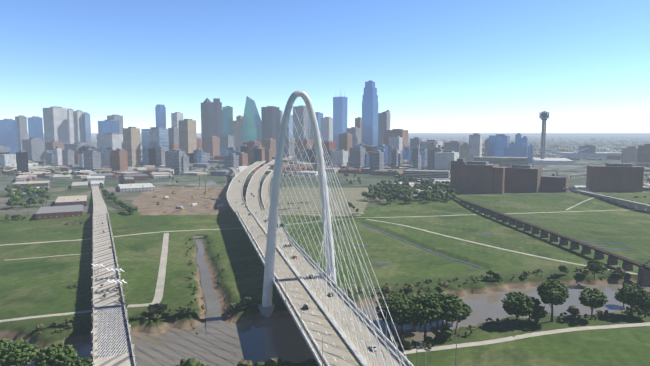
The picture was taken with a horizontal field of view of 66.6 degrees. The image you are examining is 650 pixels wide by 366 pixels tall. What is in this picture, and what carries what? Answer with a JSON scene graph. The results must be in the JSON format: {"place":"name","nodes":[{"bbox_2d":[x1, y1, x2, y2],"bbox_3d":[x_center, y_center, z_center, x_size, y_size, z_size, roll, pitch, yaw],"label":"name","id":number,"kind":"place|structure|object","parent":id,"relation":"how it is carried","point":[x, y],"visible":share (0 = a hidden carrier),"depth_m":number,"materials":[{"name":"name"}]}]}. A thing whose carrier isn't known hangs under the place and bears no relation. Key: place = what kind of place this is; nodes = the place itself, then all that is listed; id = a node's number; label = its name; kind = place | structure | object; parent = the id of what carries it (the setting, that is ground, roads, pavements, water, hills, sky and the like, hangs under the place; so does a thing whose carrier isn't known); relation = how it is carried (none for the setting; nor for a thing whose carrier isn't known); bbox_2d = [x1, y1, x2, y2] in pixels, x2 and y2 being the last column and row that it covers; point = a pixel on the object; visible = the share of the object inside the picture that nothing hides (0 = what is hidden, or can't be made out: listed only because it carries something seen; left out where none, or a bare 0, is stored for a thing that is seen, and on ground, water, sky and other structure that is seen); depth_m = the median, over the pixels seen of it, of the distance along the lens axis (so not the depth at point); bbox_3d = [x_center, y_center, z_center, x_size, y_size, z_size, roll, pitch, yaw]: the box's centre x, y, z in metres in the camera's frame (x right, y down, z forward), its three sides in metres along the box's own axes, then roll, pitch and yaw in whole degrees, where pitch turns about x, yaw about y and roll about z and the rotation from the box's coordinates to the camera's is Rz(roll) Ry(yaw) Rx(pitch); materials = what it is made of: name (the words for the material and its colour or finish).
{"place":"outdoors","nodes":[
{"label":"outdoors","id":0,"kind":"place"},
{"bbox_2d":[0,187,649,365],"bbox_3d":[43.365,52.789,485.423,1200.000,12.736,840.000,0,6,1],"label":"terrain","id":1,"kind":"structure","parent":0,"point":[33,285],"depth_m":397.96,"materials":[{"name":"green plant"}]},
{"bbox_2d":[258,90,336,317],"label":"bridge arch","id":2,"kind":"structure","parent":1,"relation":"on","point":[266,307],"depth_m":284.05,"materials":[{"name":"white metal"}]},
{"bbox_2d":[0,260,649,365],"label":"trees","id":3,"kind":"object","parent":1,"relation":"on","point":[424,308],"visible":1,"depth_m":253.81,"materials":[{"name":"green plant"}]},
{"bbox_2d":[0,197,649,354],"bbox_3d":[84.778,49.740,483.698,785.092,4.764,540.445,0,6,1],"label":"footpaths","id":4,"kind":"structure","parent":1,"relation":"on","point":[159,290],"depth_m":292.96,"materials":[{"name":"concrete"}]},
{"bbox_2d":[5,160,649,365],"bbox_3d":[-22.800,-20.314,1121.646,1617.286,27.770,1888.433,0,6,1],"label":"bushes","id":5,"kind":"object","parent":1,"relation":"on","point":[388,192],"visible":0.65,"depth_m":348.56,"materials":[{"name":"green plant"}]},
{"bbox_2d":[355,218,629,270],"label":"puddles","id":6,"kind":"object","parent":1,"relation":"on","point":[378,264],"visible":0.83,"depth_m":442.36,"materials":[{"name":"grey liquid"}]},
{"bbox_2d":[453,197,649,286],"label":"railway trestle","id":7,"kind":"object","parent":1,"relation":"on","point":[643,275],"visible":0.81,"depth_m":427.32,"materials":[{"name":"concrete"}]},
{"bbox_2d":[562,187,649,211],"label":"road bridge","id":8,"kind":"structure","parent":1,"relation":"on","point":[634,203],"depth_m":685.53,"materials":[{"name":"concrete"}]},
{"bbox_2d":[0,241,649,365],"bbox_3d":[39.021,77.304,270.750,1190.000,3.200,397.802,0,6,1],"label":"river water","id":9,"kind":"structure","parent":0,"point":[216,341],"depth_m":262.17,"materials":[{"name":"liquid"}]},
{"bbox_2d":[0,133,649,191],"bbox_3d":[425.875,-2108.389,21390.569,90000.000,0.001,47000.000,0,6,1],"label":"ground","id":10,"kind":"structure","parent":0,"point":[576,179],"depth_m":1132.10,"materials":[{"name":"grey concrete"}]},
{"bbox_2d":[90,181,136,365],"bbox_3d":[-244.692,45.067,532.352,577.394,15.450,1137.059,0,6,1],"label":"pedestrian bridge","id":11,"kind":"structure","parent":10,"relation":"on","point":[112,342],"depth_m":268.76,"materials":[{"name":"concrete"}]},
{"bbox_2d":[106,268,123,279],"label":"canopy","id":12,"kind":"object","parent":11,"relation":"on","point":[114,270],"visible":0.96,"depth_m":315.70,"materials":[{"name":"white fabric"}]},
{"bbox_2d":[107,278,126,291],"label":"canopy","id":13,"kind":"object","parent":11,"relation":"on","point":[116,282],"visible":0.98,"depth_m":291.60,"materials":[{"name":"white fabric"}]},
{"bbox_2d":[152,171,224,212],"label":"construction site","id":14,"kind":"object","parent":10,"relation":"on","point":[193,197],"visible":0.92,"depth_m":745.43,"materials":[{"name":"beige soil"}]},
{"bbox_2d":[235,210,413,365],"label":"deck","id":15,"kind":"structure","parent":10,"relation":"on","point":[315,320],"depth_m":240.23,"materials":[{"name":"concrete"}]},
{"bbox_2d":[322,334,331,365],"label":"street light","id":16,"kind":"object","parent":15,"relation":"on","point":[322,349],"visible":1,"depth_m":179.94,"materials":[{"name":"silver metal"}]},
{"bbox_2d":[260,104,409,365],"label":"cables","id":17,"kind":"object","parent":15,"relation":"on","point":[325,211],"visible":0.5,"depth_m":231.21,"materials":[{"name":"white metal"}]},
{"bbox_2d":[0,136,649,200],"bbox_3d":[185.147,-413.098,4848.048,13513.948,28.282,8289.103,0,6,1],"label":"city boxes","id":18,"kind":"object","parent":10,"relation":"on","point":[216,161],"visible":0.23,"depth_m":1328.00,"materials":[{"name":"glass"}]},
{"bbox_2d":[0,137,649,198],"bbox_3d":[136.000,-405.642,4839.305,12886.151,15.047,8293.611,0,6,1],"label":"city trees","id":19,"kind":"object","parent":10,"relation":"on","point":[73,172],"visible":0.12,"depth_m":1354.39,"materials":[{"name":"green plant"}]},
{"bbox_2d":[9,146,649,238],"bbox_3d":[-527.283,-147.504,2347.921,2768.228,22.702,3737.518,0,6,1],"label":"buildings","id":20,"kind":"structure","parent":10,"relation":"on","point":[70,206],"depth_m":1032.31,"materials":[{"name":"grey concrete"}]},
{"bbox_2d":[27,166,641,199],"bbox_3d":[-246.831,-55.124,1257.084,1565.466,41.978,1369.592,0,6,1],"label":"roof units","id":21,"kind":"object","parent":20,"relation":"on","point":[143,185],"visible":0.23,"depth_m":853.90,"materials":[{"name":"grey metal"}]},
{"bbox_2d":[548,147,620,158],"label":"convention center","id":22,"kind":"structure","parent":10,"relation":"on","point":[597,155],"depth_m":1878.75,"materials":[{"name":"grey concrete"}]},
{"bbox_2d":[0,0,649,132],"label":"sky","id":23,"kind":"structure","parent":0,"point":[438,66],"materials":[{"name":"blue"}]},
{"bbox_2d":[141,156,649,212],"bbox_3d":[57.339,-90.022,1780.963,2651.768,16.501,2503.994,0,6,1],"label":"roads","id":24,"kind":"structure","parent":0,"point":[235,192],"depth_m":815.40,"materials":[{"name":"concrete"}]},
{"bbox_2d":[416,314,462,365],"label":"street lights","id":25,"kind":"object","parent":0,"point":[456,347],"visible":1,"depth_m":195.33,"materials":[{"name":"silver metal"}]},
{"bbox_3d":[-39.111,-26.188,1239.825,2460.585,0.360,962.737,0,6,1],"label":"asphalt lots","id":26,"kind":"structure","parent":0,"visible":0},
{"bbox_2d":[0,80,649,193],"bbox_3d":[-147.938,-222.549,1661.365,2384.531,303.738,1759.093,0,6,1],"label":"buildings","id":27,"kind":"structure","parent":26,"relation":"on","point":[251,136],"depth_m":1580.95,"materials":[{"name":"blue glass"}]},
{"bbox_2d":[539,111,548,118],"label":"observation tower top","id":28,"kind":"object","parent":27,"relation":"on","point":[540,113],"visible":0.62,"depth_m":1667.33,"materials":[{"name":"grey metal"}]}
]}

